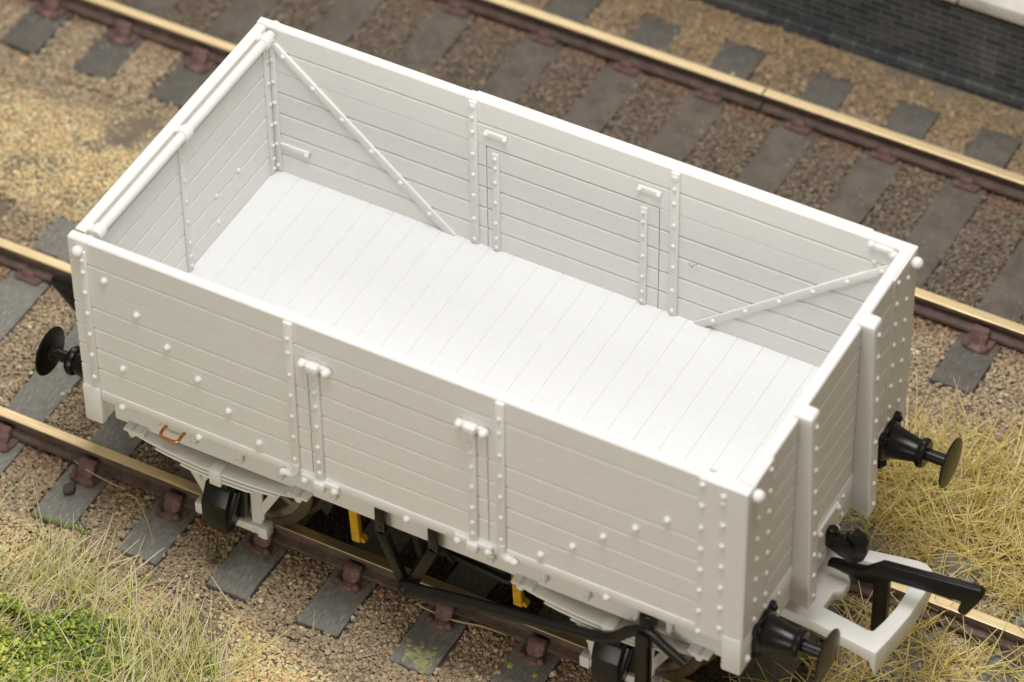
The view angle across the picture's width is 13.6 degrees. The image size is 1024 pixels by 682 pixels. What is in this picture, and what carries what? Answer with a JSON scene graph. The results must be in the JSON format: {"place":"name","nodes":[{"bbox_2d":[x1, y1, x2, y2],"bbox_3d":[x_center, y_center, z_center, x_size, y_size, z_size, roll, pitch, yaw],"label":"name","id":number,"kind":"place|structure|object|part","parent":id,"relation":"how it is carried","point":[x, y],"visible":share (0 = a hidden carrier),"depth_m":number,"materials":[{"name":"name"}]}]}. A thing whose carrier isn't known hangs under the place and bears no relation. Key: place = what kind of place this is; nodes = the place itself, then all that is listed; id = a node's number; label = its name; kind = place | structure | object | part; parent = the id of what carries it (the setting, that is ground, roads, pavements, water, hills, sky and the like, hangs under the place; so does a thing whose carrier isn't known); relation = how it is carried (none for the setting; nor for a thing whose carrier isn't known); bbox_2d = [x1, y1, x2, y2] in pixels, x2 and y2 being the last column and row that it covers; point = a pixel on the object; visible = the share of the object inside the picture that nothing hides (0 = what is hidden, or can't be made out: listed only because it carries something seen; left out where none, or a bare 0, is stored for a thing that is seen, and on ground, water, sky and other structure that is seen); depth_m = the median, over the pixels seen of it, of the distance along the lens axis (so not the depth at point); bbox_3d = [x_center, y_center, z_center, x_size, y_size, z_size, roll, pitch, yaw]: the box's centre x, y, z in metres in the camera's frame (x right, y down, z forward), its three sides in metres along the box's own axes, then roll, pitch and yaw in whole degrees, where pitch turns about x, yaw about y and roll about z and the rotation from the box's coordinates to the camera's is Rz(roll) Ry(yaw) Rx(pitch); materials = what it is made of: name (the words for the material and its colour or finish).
{"place":"outdoors","nodes":[
{"label":"outdoors","id":0,"kind":"place"},
{"bbox_2d":[0,0,1023,681],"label":"ground","id":1,"kind":"structure","parent":0,"point":[134,136],"depth_m":38.96,"materials":[{"name":"brown gravel"}]},
{"bbox_2d":[0,590,52,681],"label":"ground cover","id":2,"kind":"object","parent":1,"relation":"on","point":[21,656],"visible":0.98,"depth_m":34.72,"materials":[{"name":"plant"}]},
{"bbox_2d":[0,0,74,55],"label":"sleeper","id":3,"kind":"object","parent":1,"relation":"on","point":[40,30],"visible":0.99,"depth_m":40.32,"materials":[{"name":"wood"}]},
{"bbox_2d":[42,0,1023,351],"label":"rail","id":4,"kind":"object","parent":3,"relation":"on","point":[926,304],"depth_m":39.85,"materials":[{"name":"brown metal"}]},
{"bbox_2d":[0,217,75,342],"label":"sleeper","id":5,"kind":"object","parent":1,"relation":"on","point":[23,292],"visible":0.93,"depth_m":37.85,"materials":[{"name":"grey wood"}]},
{"bbox_2d":[0,324,82,478],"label":"sleeper","id":6,"kind":"object","parent":1,"relation":"on","point":[37,396],"visible":0.34,"depth_m":36.85,"materials":[{"name":"grey wood"}]},
{"bbox_2d":[30,513,95,535],"bbox_3d":[-3.755,1.527,35.774,0.616,0.065,0.022,15,47,16],"label":"stray fibre","id":7,"kind":"object","parent":1,"relation":"on","point":[67,524],"visible":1,"depth_m":35.75,"materials":[{"name":"beige plant"}]},
{"bbox_2d":[28,606,141,681],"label":"ground cover","id":8,"kind":"object","parent":1,"relation":"on","point":[50,633],"visible":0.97,"depth_m":34.74,"materials":[{"name":"plant"}]},
{"bbox_2d":[64,587,80,666],"bbox_3d":[-3.595,2.327,34.865,0.126,0.012,0.868,-1,45,0],"label":"stray fibre","id":9,"kind":"object","parent":8,"relation":"on","point":[64,632],"visible":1,"depth_m":34.81,"materials":[{"name":"plant"}]},
{"bbox_2d":[31,412,144,530],"bbox_3d":[-3.116,0.499,36.814,0.400,0.285,3.180,20,48,20],"label":"sleeper","id":10,"kind":"object","parent":1,"relation":"on","point":[113,434],"visible":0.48,"depth_m":36.11,"materials":[{"name":"grey wood"}]},
{"bbox_2d":[63,482,75,494],"bbox_3d":[-3.720,1.242,36.046,0.100,0.093,0.133,4,45,5],"label":"pebble","id":11,"kind":"object","parent":10,"relation":"on","point":[69,488],"visible":1,"depth_m":36.01,"materials":[{"name":"stone"}]},
{"bbox_2d":[74,460,126,488],"bbox_3d":[-3.478,1.133,36.097,0.544,0.058,0.051,24,50,23],"label":"stray fibre","id":12,"kind":"object","parent":10,"relation":"on","point":[101,477],"visible":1,"depth_m":36.05,"materials":[{"name":"plant"}]},
{"bbox_2d":[0,237,1023,649],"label":"rail","id":13,"kind":"object","parent":10,"relation":"on","point":[46,267],"depth_m":34.90,"materials":[{"name":"brown metal"}]},
{"bbox_2d":[73,0,182,81],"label":"sleeper","id":14,"kind":"object","parent":1,"relation":"on","point":[112,57],"visible":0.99,"depth_m":40.11,"materials":[{"name":"wood"}]},
{"bbox_2d":[0,474,314,681],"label":"grass","id":15,"kind":"structure","parent":1,"relation":"on","point":[167,674],"depth_m":34.89,"materials":[{"name":"plant"}]},
{"bbox_2d":[116,467,198,567],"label":"sleeper","id":16,"kind":"object","parent":1,"relation":"on","point":[168,513],"visible":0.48,"depth_m":35.77,"materials":[{"name":"grey wood"}]},
{"bbox_2d":[116,494,152,539],"bbox_3d":[-3.107,1.444,35.842,0.118,0.070,0.585,-27,50,-24],"label":"stray fibre","id":17,"kind":"object","parent":16,"relation":"on","point":[142,510],"visible":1,"depth_m":35.87,"materials":[{"name":"plant"}]},
{"bbox_2d":[162,647,214,677],"bbox_3d":[-2.603,2.618,34.771,0.601,0.128,0.348,20,49,20],"label":"ground cover","id":18,"kind":"object","parent":1,"relation":"on","point":[208,673],"visible":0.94,"depth_m":34.73,"materials":[{"name":"plant"}]},
{"bbox_2d":[150,0,280,109],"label":"sleeper","id":19,"kind":"object","parent":1,"relation":"on","point":[178,87],"visible":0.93,"depth_m":39.88,"materials":[{"name":"wood"}]},
{"bbox_2d":[206,510,319,603],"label":"sleeper","id":20,"kind":"object","parent":1,"relation":"on","point":[247,575],"visible":0.37,"depth_m":35.46,"materials":[{"name":"grey wood"}]},
{"bbox_2d":[0,406,693,681],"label":"rail","id":21,"kind":"object","parent":1,"relation":"on","point":[161,483],"visible":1,"depth_m":35.52,"materials":[{"name":"brown metal"}]},
{"bbox_2d":[35,17,985,681],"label":"goods wagon","id":22,"kind":"object","parent":21,"relation":"on","point":[535,353],"visible":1,"depth_m":34.05,"materials":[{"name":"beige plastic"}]},
{"bbox_3d":[-0.883,0.907,33.184,1.716,1.290,0.205,20,49,20],"label":"side door","id":23,"kind":"part","parent":22,"relation":"part of","materials":[{"name":"beige plastic"}]},
{"bbox_3d":[0.501,-0.911,34.993,1.716,1.290,0.205,20,49,20],"label":"side door","id":24,"kind":"part","parent":22,"relation":"part of","materials":[{"name":"beige plastic"}]},
{"bbox_2d":[309,0,385,45],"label":"sleeper","id":25,"kind":"object","parent":1,"relation":"on","point":[354,18],"visible":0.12,"depth_m":40.36,"materials":[{"name":"wood"}]},
{"bbox_2d":[296,519,411,639],"bbox_3d":[-0.839,1.337,35.940,0.400,0.285,3.180,21,49,20],"label":"sleeper","id":26,"kind":"object","parent":1,"relation":"on","point":[351,585],"visible":0.42,"depth_m":35.22,"materials":[{"name":"grey wood"}]},
{"bbox_2d":[390,0,478,72],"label":"sleeper","id":27,"kind":"object","parent":1,"relation":"on","point":[451,11],"visible":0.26,"depth_m":40.18,"materials":[{"name":"wood"}]},
{"bbox_2d":[388,557,507,675],"bbox_3d":[-0.078,1.638,35.634,0.400,0.285,3.193,21,49,20],"label":"sleeper","id":28,"kind":"object","parent":1,"relation":"on","point":[426,648],"visible":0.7,"depth_m":34.92,"materials":[{"name":"grey wood"}]},
{"bbox_2d":[415,603,506,635],"bbox_3d":[-0.424,2.279,34.936,0.823,0.031,0.045,17,48,17],"label":"stray fibre","id":29,"kind":"object","parent":1,"relation":"on","point":[465,622],"visible":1,"depth_m":34.90,"materials":[{"name":"plant"}]},
{"bbox_2d":[490,604,574,681],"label":"sleeper","id":30,"kind":"object","parent":1,"relation":"on","point":[533,660],"visible":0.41,"depth_m":34.66,"materials":[{"name":"grey wood"}]},
{"bbox_2d":[479,0,601,102],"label":"sleeper","id":31,"kind":"object","parent":1,"relation":"on","point":[541,49],"visible":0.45,"depth_m":39.95,"materials":[{"name":"wood"}]},
{"bbox_2d":[563,14,682,133],"bbox_3d":[0.681,-2.042,39.325,0.400,0.285,3.180,21,49,20],"label":"sleeper","id":32,"kind":"object","parent":1,"relation":"on","point":[603,95],"visible":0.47,"depth_m":39.69,"materials":[{"name":"wood"}]},
{"bbox_2d":[644,41,765,161],"bbox_3d":[1.433,-1.772,39.037,0.400,0.285,3.180,21,49,20],"label":"sleeper","id":33,"kind":"object","parent":1,"relation":"on","point":[742,61],"visible":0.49,"depth_m":39.42,"materials":[{"name":"wood"}]},
{"bbox_2d":[735,71,854,194],"bbox_3d":[2.237,-1.467,38.723,0.400,0.285,3.180,21,49,20],"label":"sleeper","id":34,"kind":"object","parent":1,"relation":"on","point":[768,162],"visible":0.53,"depth_m":39.10,"materials":[{"name":"wood"}]},
{"bbox_2d":[736,514,889,681],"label":"sleeper","id":35,"kind":"object","parent":1,"relation":"on","point":[765,660],"visible":0.12,"depth_m":34.66,"materials":[{"name":"grey wood"}]},
{"bbox_2d":[693,0,1023,111],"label":"station platform","id":36,"kind":"structure","parent":1,"relation":"on","point":[974,47],"depth_m":39.56,"materials":[{"name":"brick"}]},
{"bbox_2d":[820,99,940,224],"bbox_3d":[2.995,-1.195,38.438,0.400,0.285,3.180,21,49,20],"label":"sleeper","id":37,"kind":"object","parent":1,"relation":"on","point":[872,170],"visible":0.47,"depth_m":38.81,"materials":[{"name":"wood"}]},
{"bbox_2d":[859,550,984,681],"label":"sleeper","id":38,"kind":"object","parent":1,"relation":"on","point":[925,616],"visible":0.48,"depth_m":34.84,"materials":[{"name":"grey wood"}]},
{"bbox_2d":[904,127,1021,288],"bbox_3d":[3.719,-0.916,38.138,0.400,0.285,3.180,20,49,20],"label":"sleeper","id":39,"kind":"object","parent":1,"relation":"on","point":[999,150],"visible":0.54,"depth_m":38.45,"materials":[{"name":"wood"}]},
{"bbox_2d":[930,238,1023,396],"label":"sleeper","id":40,"kind":"object","parent":1,"relation":"on","point":[970,369],"visible":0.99,"depth_m":37.16,"materials":[{"name":"wood"}]},
{"bbox_2d":[761,88,1023,201],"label":"rail","id":41,"kind":"object","parent":40,"relation":"on","point":[902,147],"visible":1,"depth_m":38.83,"materials":[{"name":"brown metal"}]},
{"bbox_2d":[978,606,1023,681],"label":"sleeper","id":42,"kind":"object","parent":1,"relation":"on","point":[986,677],"visible":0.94,"depth_m":34.60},
{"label":"sleeper","id":43,"kind":"object","parent":1,"relation":"on","visible":0},
{"bbox_2d":[440,0,765,109],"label":"rail","id":44,"kind":"object","parent":43,"relation":"on","point":[644,58],"visible":1,"depth_m":39.79,"materials":[{"name":"brown metal"}]},
{"bbox_2d":[729,368,1023,681],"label":"grass","id":45,"kind":"structure","parent":0,"point":[939,530],"depth_m":35.57,"materials":[{"name":"beige plant"}]}
]}

